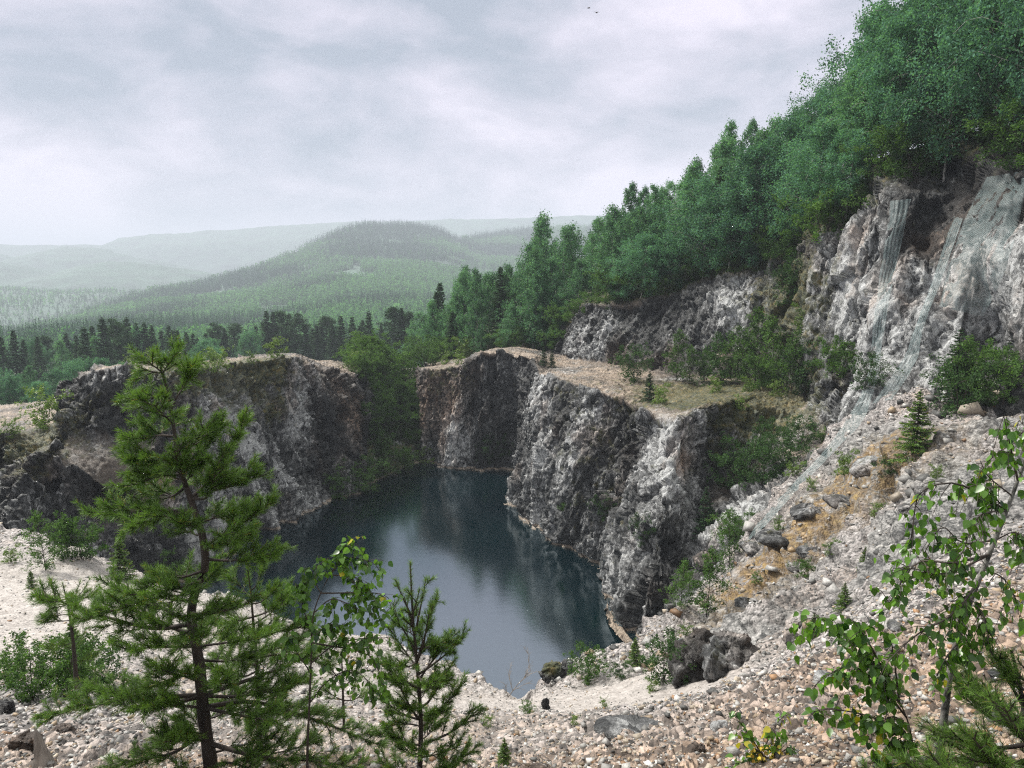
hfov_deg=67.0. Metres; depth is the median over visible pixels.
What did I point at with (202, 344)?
deciduous tree
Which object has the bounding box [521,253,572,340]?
birch tree
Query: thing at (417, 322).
birch tree
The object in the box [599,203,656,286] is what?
birch tree
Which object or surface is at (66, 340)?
spruce tree
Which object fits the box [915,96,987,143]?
shrub
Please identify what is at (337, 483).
shrub
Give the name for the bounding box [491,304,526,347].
birch tree
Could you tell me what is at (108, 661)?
shrub
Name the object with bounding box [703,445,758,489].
shrub
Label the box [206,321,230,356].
pine tree
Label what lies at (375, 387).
shrub
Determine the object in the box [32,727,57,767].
rock
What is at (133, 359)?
shrub
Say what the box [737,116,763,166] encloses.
birch tree
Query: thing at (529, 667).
bare shrub
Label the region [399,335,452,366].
shrub
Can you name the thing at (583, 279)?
birch tree
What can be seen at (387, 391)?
shrub
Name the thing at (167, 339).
spruce tree
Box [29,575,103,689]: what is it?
pine tree
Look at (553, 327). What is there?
shrub
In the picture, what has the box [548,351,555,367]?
young spruce
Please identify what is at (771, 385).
shrub
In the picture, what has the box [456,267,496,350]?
birch tree
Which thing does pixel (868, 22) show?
deciduous tree
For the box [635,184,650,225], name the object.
birch tree
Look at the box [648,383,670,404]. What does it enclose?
shrub
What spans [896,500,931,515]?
boulder
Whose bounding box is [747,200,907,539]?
rockfall net
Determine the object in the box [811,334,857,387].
shrub
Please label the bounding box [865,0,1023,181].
deciduous tree
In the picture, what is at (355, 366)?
shrub
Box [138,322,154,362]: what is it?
spruce tree
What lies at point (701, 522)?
young spruce
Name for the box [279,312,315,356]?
pine tree
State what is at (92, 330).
spruce tree
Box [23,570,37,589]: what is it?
young spruce
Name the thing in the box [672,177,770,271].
deciduous tree
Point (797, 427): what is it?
shrub
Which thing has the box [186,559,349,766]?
pine tree
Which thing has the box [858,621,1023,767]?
pine tree
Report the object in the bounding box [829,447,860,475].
shrub
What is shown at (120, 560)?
young spruce
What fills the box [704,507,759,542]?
shrub
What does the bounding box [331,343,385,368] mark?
shrub
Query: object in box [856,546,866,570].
young spruce
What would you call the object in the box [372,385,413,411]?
shrub
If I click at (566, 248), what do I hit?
birch tree
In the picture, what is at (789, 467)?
shrub
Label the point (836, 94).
deciduous tree
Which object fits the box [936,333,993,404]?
birch sapling
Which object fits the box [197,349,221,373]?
shrub
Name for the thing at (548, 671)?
boulder
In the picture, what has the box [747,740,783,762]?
birch tree
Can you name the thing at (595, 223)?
birch tree
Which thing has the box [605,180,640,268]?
birch tree
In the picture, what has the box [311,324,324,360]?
spruce tree
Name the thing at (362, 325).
spruce tree
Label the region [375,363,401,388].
shrub
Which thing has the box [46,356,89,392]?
birch tree
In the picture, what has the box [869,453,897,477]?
shrub
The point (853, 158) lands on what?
deciduous tree
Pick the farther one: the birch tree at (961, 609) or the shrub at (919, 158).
the shrub at (919, 158)
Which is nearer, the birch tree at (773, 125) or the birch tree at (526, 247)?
the birch tree at (773, 125)
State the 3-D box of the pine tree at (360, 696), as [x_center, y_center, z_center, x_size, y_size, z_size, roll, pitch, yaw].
[-1.624,2.947,7.558,0.576,0.811,0.484,-1,8,-8]
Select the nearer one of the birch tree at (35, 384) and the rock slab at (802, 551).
the rock slab at (802, 551)
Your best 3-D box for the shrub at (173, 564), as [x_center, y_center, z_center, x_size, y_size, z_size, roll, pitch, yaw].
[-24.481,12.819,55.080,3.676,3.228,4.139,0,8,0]
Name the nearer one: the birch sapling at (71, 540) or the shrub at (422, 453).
the birch sapling at (71, 540)
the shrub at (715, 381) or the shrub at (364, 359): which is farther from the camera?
the shrub at (364, 359)
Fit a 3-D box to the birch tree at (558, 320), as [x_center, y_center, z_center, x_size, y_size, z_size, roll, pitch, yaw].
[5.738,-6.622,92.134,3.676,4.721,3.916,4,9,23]
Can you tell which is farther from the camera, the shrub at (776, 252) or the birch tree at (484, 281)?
the birch tree at (484, 281)
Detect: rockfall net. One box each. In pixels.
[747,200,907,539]
[874,217,961,402]
[940,173,1023,314]
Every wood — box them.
[0,218,602,361]
[0,284,149,325]
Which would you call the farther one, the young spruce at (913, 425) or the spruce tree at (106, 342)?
the spruce tree at (106, 342)
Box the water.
[175,461,637,698]
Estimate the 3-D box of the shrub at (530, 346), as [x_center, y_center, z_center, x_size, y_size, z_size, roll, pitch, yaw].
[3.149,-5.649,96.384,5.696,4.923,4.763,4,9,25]
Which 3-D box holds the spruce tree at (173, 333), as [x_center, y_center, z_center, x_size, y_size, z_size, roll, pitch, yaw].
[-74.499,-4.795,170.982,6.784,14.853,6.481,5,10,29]
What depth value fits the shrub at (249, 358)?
70.82 m
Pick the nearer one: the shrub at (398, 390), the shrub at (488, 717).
the shrub at (488, 717)
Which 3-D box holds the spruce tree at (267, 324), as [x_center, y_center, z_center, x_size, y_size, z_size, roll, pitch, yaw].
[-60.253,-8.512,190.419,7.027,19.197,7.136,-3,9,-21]
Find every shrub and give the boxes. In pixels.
[0,416,22,438]
[0,543,20,564]
[0,628,83,703]
[0,643,35,684]
[10,383,73,430]
[31,630,115,702]
[41,509,116,562]
[53,635,131,683]
[122,349,139,365]
[145,348,155,363]
[155,545,194,580]
[167,354,187,374]
[192,354,208,375]
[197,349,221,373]
[206,344,234,369]
[243,350,259,363]
[262,336,288,358]
[321,468,370,500]
[329,454,392,494]
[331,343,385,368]
[337,332,385,361]
[339,354,383,377]
[342,350,380,381]
[343,328,393,366]
[344,350,365,368]
[347,354,413,383]
[365,450,400,480]
[367,429,399,453]
[368,371,400,404]
[368,379,409,404]
[369,443,392,459]
[370,385,405,422]
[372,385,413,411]
[375,337,403,368]
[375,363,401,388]
[378,370,416,389]
[381,355,410,376]
[383,342,423,385]
[385,375,415,404]
[389,445,418,469]
[391,379,419,412]
[393,404,415,423]
[396,445,413,463]
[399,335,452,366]
[400,395,419,430]
[402,424,421,448]
[404,446,436,465]
[405,375,416,395]
[406,341,449,370]
[420,338,448,360]
[428,337,451,359]
[437,336,473,358]
[439,350,450,363]
[451,335,476,359]
[452,353,465,364]
[464,340,475,353]
[475,433,513,464]
[481,714,494,726]
[482,328,520,347]
[499,645,537,696]
[510,325,524,346]
[518,699,536,713]
[520,324,556,350]
[521,325,552,351]
[536,322,566,348]
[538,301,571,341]
[557,301,578,321]
[557,501,570,510]
[562,640,613,685]
[570,291,599,313]
[570,714,578,725]
[582,265,633,308]
[586,490,617,521]
[591,284,604,302]
[599,696,609,708]
[606,270,650,303]
[607,340,654,383]
[609,659,634,680]
[628,511,656,547]
[632,273,676,295]
[637,625,696,684]
[639,278,652,297]
[645,676,660,693]
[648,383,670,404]
[667,281,681,295]
[677,619,693,638]
[682,248,723,277]
[697,330,767,386]
[703,254,724,276]
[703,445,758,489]
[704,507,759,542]
[705,375,722,392]
[713,238,754,272]
[719,431,772,481]
[722,431,793,490]
[733,394,749,409]
[734,348,782,390]
[740,375,757,391]
[744,245,766,274]
[747,227,796,257]
[750,415,793,446]
[750,570,762,583]
[759,213,816,256]
[759,235,801,282]
[761,427,817,476]
[767,378,787,396]
[770,515,784,530]
[771,180,873,243]
[771,250,802,306]
[774,414,824,452]
[776,339,816,396]
[783,458,805,476]
[787,556,815,577]
[791,301,804,331]
[805,476,819,491]
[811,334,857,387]
[815,200,850,229]
[818,425,825,442]
[822,537,840,556]
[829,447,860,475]
[837,124,926,182]
[842,177,872,214]
[846,349,903,392]
[869,112,970,182]
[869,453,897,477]
[869,502,885,516]
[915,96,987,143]
[919,352,1002,419]
[920,152,947,178]
[928,462,946,478]
[934,337,1023,406]
[937,82,1023,151]
[962,97,1023,170]
[962,105,999,144]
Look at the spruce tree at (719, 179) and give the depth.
77.29 m
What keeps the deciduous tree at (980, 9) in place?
on the cliff at (936, 207)
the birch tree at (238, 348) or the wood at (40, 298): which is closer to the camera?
the birch tree at (238, 348)
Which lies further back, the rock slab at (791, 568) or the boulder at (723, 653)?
the rock slab at (791, 568)
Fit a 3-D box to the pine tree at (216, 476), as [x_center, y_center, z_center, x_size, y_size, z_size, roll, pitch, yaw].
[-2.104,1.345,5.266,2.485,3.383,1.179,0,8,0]
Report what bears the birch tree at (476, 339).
on the cliff at (579, 424)
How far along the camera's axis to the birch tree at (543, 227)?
102.21 m
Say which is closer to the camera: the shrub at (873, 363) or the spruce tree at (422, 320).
the shrub at (873, 363)
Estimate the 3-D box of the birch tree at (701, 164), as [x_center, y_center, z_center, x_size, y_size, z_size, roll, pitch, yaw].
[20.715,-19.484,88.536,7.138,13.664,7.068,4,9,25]
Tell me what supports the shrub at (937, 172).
on the cliff at (936, 207)
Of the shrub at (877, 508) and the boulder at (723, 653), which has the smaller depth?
the boulder at (723, 653)
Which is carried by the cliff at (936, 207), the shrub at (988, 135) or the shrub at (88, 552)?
the shrub at (988, 135)
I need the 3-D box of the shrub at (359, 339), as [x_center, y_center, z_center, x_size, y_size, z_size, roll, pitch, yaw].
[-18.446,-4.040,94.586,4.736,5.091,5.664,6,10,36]
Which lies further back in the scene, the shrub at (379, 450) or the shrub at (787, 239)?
the shrub at (379, 450)
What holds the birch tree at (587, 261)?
on the cliff at (579, 424)
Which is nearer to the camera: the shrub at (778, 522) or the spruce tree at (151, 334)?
the shrub at (778, 522)
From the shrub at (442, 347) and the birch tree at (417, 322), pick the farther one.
the birch tree at (417, 322)
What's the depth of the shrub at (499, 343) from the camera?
96.53 m
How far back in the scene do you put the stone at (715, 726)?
7.16 m
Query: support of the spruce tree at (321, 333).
on the forest floor
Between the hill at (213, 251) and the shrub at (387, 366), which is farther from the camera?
the hill at (213, 251)
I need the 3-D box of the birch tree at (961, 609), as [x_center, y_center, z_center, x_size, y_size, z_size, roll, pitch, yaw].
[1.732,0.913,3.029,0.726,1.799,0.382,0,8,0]
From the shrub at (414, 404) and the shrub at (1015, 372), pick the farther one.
the shrub at (414, 404)
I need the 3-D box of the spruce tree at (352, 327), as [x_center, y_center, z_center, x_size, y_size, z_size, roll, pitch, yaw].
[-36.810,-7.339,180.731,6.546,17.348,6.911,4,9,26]
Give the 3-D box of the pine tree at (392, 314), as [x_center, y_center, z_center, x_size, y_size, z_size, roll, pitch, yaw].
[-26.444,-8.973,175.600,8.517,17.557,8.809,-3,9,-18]
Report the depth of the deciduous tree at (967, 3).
50.58 m
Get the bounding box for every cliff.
[0,353,378,582]
[415,183,882,643]
[836,127,1023,422]
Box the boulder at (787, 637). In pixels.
[781,633,798,644]
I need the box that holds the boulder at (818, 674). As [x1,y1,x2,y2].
[813,670,833,682]
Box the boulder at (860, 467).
[849,456,877,477]
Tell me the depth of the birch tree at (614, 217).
86.73 m
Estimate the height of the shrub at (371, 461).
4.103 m
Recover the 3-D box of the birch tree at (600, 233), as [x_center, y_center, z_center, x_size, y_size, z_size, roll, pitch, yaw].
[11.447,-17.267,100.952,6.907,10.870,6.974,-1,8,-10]
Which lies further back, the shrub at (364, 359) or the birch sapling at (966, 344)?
the shrub at (364, 359)
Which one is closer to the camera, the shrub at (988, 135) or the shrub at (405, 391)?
the shrub at (988, 135)
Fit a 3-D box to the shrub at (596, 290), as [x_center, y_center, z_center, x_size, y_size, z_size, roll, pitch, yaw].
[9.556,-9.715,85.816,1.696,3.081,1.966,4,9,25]
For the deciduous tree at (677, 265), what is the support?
on the cliff at (579, 424)
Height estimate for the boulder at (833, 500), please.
0.714 m
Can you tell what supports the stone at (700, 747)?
on the ground
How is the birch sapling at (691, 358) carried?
on the cliff at (579, 424)
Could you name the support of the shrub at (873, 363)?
on the cliff at (936, 207)
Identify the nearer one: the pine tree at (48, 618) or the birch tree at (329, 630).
the birch tree at (329, 630)
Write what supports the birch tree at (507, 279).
on the cliff at (579, 424)
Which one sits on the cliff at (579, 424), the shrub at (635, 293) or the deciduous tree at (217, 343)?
the shrub at (635, 293)
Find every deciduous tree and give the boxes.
[2,337,56,381]
[115,326,167,361]
[182,338,221,360]
[204,338,223,358]
[229,328,262,357]
[598,231,686,297]
[646,172,760,278]
[646,240,696,288]
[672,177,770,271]
[699,140,796,271]
[746,113,844,237]
[747,99,859,222]
[758,136,844,245]
[762,113,860,221]
[763,75,869,162]
[775,85,853,194]
[790,1,902,115]
[800,127,884,217]
[806,52,898,155]
[811,0,925,156]
[832,0,980,129]
[836,2,952,167]
[848,0,1023,128]
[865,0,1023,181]
[907,0,1012,102]
[910,0,1023,143]
[926,0,1023,145]
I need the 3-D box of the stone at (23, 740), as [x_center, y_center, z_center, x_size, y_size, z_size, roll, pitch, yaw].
[-5.467,4.023,8.682,0.402,0.208,0.267,0,8,0]
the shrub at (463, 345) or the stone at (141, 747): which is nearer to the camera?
the stone at (141, 747)
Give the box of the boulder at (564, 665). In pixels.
[561,658,573,674]
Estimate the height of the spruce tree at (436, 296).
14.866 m
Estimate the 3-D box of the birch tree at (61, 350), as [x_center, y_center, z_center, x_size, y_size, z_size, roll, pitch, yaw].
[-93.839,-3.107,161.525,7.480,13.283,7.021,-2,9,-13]
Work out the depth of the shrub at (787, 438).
46.45 m
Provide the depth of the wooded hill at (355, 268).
1311.04 m
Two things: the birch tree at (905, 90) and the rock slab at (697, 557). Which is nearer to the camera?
the rock slab at (697, 557)
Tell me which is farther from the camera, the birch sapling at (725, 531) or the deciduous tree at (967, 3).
the deciduous tree at (967, 3)
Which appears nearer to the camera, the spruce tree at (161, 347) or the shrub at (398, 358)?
the shrub at (398, 358)
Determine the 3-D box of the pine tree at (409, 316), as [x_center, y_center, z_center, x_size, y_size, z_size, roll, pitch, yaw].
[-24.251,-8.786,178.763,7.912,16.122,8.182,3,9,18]
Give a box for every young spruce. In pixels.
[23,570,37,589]
[53,623,97,680]
[105,536,139,581]
[496,737,511,766]
[538,347,548,367]
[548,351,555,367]
[624,637,640,666]
[639,371,656,401]
[692,487,714,539]
[810,613,820,640]
[832,582,851,613]
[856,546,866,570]
[887,389,936,464]
[933,328,980,411]
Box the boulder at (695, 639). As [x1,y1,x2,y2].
[668,627,713,687]
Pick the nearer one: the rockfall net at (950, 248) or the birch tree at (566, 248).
the rockfall net at (950, 248)
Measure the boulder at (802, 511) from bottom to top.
0.639 m
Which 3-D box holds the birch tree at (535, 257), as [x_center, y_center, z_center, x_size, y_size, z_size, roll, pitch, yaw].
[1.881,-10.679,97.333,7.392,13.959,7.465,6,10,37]
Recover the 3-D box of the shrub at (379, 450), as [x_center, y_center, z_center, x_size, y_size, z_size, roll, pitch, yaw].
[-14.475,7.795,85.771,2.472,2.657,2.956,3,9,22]
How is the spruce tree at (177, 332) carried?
on the forest floor
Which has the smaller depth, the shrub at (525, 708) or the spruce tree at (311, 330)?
the shrub at (525, 708)
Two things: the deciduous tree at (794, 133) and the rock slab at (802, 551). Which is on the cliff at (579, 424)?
the deciduous tree at (794, 133)
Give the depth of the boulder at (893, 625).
8.41 m
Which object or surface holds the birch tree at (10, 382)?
on the forest floor
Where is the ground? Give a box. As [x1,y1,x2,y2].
[0,387,1023,767]
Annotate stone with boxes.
[5,729,42,750]
[52,723,75,733]
[128,745,144,755]
[541,697,549,709]
[691,743,705,752]
[710,720,727,731]
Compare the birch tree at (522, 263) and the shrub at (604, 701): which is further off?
the birch tree at (522, 263)
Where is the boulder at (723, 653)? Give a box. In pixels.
[699,629,759,682]
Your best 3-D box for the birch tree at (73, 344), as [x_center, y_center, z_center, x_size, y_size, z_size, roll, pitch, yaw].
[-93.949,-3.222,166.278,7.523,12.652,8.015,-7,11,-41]
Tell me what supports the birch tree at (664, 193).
on the cliff at (579, 424)
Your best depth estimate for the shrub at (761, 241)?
69.27 m
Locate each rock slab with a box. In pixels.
[593,714,661,740]
[692,549,715,569]
[734,597,749,606]
[738,540,761,554]
[754,529,788,548]
[787,562,798,572]
[796,543,817,557]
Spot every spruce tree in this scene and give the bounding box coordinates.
[0,336,13,400]
[4,330,25,399]
[16,340,33,401]
[32,336,53,385]
[62,333,73,379]
[72,335,83,376]
[73,327,95,371]
[86,326,97,353]
[93,317,118,365]
[117,317,137,363]
[132,323,141,358]
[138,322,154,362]
[145,325,158,360]
[156,330,165,354]
[163,325,173,355]
[167,329,181,358]
[175,330,185,360]
[182,332,189,357]
[187,333,196,361]
[208,330,214,339]
[220,328,231,356]
[259,310,275,353]
[264,312,284,353]
[283,313,299,353]
[299,325,313,358]
[309,328,318,356]
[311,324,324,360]
[314,321,326,358]
[324,322,340,361]
[331,316,346,361]
[344,315,360,360]
[359,320,365,334]
[363,311,374,337]
[378,325,385,344]
[392,308,408,366]
[413,316,425,365]
[425,291,444,352]
[434,282,448,330]
[437,311,462,359]
[486,267,511,349]
[693,164,736,277]
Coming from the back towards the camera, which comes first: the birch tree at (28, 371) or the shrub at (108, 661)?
the birch tree at (28, 371)
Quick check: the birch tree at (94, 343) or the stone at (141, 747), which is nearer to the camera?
the stone at (141, 747)
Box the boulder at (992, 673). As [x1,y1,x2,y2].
[987,668,1015,680]
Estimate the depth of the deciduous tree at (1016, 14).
44.46 m
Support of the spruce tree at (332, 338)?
on the forest floor
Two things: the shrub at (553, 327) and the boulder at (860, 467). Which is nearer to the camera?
the boulder at (860, 467)
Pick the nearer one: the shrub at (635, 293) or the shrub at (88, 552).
the shrub at (88, 552)
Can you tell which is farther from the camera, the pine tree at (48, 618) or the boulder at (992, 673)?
the pine tree at (48, 618)
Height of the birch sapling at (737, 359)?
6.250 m
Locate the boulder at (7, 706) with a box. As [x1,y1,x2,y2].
[0,699,15,713]
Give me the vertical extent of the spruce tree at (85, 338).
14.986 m
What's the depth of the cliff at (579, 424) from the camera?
60.61 m
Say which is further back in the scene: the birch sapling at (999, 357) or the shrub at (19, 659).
the birch sapling at (999, 357)
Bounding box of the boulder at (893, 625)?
[886,619,904,632]
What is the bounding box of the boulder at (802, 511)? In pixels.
[789,502,821,520]
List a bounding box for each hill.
[0,215,668,274]
[0,246,203,271]
[0,261,223,292]
[0,290,140,328]
[9,225,590,370]
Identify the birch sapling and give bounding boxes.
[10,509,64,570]
[52,515,81,559]
[658,557,698,608]
[661,328,696,381]
[677,345,704,385]
[685,545,739,616]
[695,348,715,380]
[710,509,745,569]
[717,323,758,384]
[734,306,786,382]
[744,313,790,382]
[770,327,808,389]
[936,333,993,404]
[977,342,1023,403]
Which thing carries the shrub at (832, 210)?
on the cliff at (579, 424)
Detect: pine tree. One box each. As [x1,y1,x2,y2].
[25,334,392,767]
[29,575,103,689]
[33,335,60,378]
[104,316,134,362]
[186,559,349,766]
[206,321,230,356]
[226,323,244,356]
[262,310,292,352]
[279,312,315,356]
[310,315,336,358]
[317,649,375,726]
[363,560,488,767]
[375,306,404,351]
[391,311,416,348]
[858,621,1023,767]
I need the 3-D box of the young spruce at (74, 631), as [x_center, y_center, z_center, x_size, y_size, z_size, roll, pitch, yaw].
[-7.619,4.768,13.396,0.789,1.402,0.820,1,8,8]
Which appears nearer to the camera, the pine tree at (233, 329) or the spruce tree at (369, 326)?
the spruce tree at (369, 326)
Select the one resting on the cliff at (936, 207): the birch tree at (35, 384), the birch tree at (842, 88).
the birch tree at (842, 88)
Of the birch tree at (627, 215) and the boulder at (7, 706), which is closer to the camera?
the boulder at (7, 706)
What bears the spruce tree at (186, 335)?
on the forest floor
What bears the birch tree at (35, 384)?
on the forest floor
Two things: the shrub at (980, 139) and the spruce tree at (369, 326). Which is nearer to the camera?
the shrub at (980, 139)
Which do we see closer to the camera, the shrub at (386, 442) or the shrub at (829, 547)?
the shrub at (829, 547)
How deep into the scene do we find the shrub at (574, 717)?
9.64 m
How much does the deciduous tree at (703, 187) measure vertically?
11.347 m
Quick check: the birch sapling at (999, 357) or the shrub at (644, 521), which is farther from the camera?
the shrub at (644, 521)
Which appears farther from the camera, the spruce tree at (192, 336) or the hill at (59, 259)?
the hill at (59, 259)
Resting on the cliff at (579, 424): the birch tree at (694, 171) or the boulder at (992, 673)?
the birch tree at (694, 171)
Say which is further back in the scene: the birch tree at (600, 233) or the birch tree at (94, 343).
the birch tree at (94, 343)
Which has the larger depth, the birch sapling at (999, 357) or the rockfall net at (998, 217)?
the rockfall net at (998, 217)
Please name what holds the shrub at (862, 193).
on the cliff at (579, 424)
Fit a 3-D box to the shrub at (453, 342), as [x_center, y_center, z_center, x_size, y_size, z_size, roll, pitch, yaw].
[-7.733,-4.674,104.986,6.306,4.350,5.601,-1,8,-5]
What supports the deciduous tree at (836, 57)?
on the cliff at (936, 207)
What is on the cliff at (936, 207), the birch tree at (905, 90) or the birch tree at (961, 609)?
the birch tree at (905, 90)
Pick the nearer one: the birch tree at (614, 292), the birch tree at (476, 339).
the birch tree at (614, 292)
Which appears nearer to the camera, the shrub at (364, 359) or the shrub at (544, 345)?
the shrub at (364, 359)
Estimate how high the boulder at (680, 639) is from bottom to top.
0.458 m
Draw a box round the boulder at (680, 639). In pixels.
[665,638,681,652]
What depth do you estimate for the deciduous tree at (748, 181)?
70.29 m
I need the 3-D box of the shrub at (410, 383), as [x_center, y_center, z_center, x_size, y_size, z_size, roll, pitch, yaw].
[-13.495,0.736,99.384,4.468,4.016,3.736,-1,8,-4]
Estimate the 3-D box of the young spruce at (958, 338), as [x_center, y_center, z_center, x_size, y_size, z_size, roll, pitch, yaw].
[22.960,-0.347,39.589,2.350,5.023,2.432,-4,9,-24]
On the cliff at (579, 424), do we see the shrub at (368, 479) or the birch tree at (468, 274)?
the birch tree at (468, 274)
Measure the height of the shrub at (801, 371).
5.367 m
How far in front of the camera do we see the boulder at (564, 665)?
23.65 m
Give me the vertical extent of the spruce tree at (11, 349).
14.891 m
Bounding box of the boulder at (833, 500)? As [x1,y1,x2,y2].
[822,494,849,508]
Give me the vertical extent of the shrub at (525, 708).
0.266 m
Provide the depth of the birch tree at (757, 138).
73.73 m
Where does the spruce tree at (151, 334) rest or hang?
on the forest floor
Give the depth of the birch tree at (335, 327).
199.54 m
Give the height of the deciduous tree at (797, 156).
9.099 m
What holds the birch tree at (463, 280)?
on the cliff at (579, 424)
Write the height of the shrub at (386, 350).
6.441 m
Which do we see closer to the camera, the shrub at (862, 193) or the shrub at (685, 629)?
the shrub at (685, 629)
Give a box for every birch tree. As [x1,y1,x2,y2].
[0,367,25,403]
[0,372,30,404]
[14,364,38,402]
[19,381,53,402]
[29,367,75,400]
[39,337,72,379]
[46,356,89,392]
[63,341,82,360]
[77,356,115,371]
[85,335,112,365]
[182,337,192,359]
[233,332,254,357]
[251,330,270,353]
[272,535,403,767]
[323,326,341,358]
[397,311,429,367]
[416,297,445,359]
[435,290,471,340]
[439,268,475,340]
[441,267,485,336]
[451,264,483,322]
[452,271,509,347]
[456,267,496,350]
[467,270,497,333]
[468,324,488,353]
[487,260,523,342]
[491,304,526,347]
[494,243,554,344]
[509,242,550,335]
[510,220,553,299]
[511,270,552,348]
[516,209,571,341]
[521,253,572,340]
[541,223,587,323]
[545,309,567,344]
[547,220,597,311]
[553,257,596,310]
[571,232,609,293]
[575,216,611,293]
[580,214,616,270]
[581,204,636,292]
[598,210,639,275]
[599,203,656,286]
[603,256,629,301]
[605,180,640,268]
[631,204,677,282]
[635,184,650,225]
[640,183,672,270]
[640,185,678,276]
[657,168,708,263]
[658,161,711,267]
[659,177,687,246]
[672,154,709,257]
[689,131,741,249]
[695,126,775,251]
[705,142,718,179]
[708,118,747,184]
[725,708,800,767]
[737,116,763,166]
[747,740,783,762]
[763,113,785,141]
[787,609,932,767]
[809,54,906,155]
[816,66,868,173]
[869,413,1023,765]
[879,0,964,154]
[975,5,1023,113]
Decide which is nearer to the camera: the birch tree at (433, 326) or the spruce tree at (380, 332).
the birch tree at (433, 326)
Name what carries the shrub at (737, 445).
on the cliff at (579, 424)
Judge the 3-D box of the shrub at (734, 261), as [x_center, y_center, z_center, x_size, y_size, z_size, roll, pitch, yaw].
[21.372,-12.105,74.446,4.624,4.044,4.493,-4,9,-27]
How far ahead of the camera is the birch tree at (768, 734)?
3.89 m
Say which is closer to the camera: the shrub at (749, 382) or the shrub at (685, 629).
the shrub at (685, 629)
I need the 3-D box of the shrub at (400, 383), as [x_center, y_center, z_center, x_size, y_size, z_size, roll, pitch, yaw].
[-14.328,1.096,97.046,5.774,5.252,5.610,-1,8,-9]
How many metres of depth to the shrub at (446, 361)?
94.56 m
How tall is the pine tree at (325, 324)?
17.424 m
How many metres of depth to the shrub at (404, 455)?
88.30 m
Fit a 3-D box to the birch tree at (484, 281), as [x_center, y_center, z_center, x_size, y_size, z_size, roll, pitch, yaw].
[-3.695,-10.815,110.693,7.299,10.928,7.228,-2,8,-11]
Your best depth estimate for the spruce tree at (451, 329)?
105.12 m
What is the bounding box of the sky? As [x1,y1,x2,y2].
[0,0,977,244]
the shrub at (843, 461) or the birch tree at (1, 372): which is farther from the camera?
the birch tree at (1, 372)
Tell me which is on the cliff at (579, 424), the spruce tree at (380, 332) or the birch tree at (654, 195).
the birch tree at (654, 195)
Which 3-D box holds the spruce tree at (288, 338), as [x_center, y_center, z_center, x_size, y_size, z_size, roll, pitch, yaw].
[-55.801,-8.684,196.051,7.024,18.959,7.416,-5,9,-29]
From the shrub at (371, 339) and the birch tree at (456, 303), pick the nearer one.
the shrub at (371, 339)
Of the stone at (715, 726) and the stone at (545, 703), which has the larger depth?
the stone at (545, 703)
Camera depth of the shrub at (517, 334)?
94.44 m
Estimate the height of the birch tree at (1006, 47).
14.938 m
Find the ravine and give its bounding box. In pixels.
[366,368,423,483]
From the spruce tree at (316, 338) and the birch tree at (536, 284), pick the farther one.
the spruce tree at (316, 338)
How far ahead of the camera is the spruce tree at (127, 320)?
160.03 m
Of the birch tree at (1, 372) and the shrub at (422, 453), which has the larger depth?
the birch tree at (1, 372)
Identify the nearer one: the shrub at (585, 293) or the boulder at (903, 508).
the boulder at (903, 508)
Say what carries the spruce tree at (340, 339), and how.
on the forest floor
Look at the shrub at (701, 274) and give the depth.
78.25 m
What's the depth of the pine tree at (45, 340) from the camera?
170.27 m
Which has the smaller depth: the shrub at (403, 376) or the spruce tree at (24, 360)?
the shrub at (403, 376)
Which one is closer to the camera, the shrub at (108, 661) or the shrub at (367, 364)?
the shrub at (108, 661)
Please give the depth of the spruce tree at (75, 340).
155.37 m
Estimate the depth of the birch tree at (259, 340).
189.51 m
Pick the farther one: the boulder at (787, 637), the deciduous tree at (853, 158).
the deciduous tree at (853, 158)
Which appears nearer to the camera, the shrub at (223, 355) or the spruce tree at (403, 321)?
the shrub at (223, 355)
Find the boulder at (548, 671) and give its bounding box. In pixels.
[538,660,564,682]
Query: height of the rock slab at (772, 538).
0.631 m
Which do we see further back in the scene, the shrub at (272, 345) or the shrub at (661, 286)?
the shrub at (661, 286)
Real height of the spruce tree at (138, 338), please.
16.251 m
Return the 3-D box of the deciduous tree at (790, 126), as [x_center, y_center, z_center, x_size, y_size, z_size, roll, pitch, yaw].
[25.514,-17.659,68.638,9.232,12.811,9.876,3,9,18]
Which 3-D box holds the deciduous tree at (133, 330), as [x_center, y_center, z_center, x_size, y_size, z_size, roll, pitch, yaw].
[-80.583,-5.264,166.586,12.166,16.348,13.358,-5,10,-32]
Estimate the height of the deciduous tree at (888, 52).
11.315 m
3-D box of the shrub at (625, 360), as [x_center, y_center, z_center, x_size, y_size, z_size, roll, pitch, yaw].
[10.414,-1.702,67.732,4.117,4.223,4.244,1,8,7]
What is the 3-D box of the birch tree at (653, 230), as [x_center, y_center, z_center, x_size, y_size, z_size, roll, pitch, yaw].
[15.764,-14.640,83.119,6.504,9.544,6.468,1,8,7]
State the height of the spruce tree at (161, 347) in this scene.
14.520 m
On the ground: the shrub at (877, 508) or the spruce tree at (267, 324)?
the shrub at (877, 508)
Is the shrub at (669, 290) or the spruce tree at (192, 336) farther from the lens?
the spruce tree at (192, 336)
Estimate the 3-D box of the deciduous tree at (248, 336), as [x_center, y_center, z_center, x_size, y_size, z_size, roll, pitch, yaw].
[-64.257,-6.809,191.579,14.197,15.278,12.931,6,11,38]

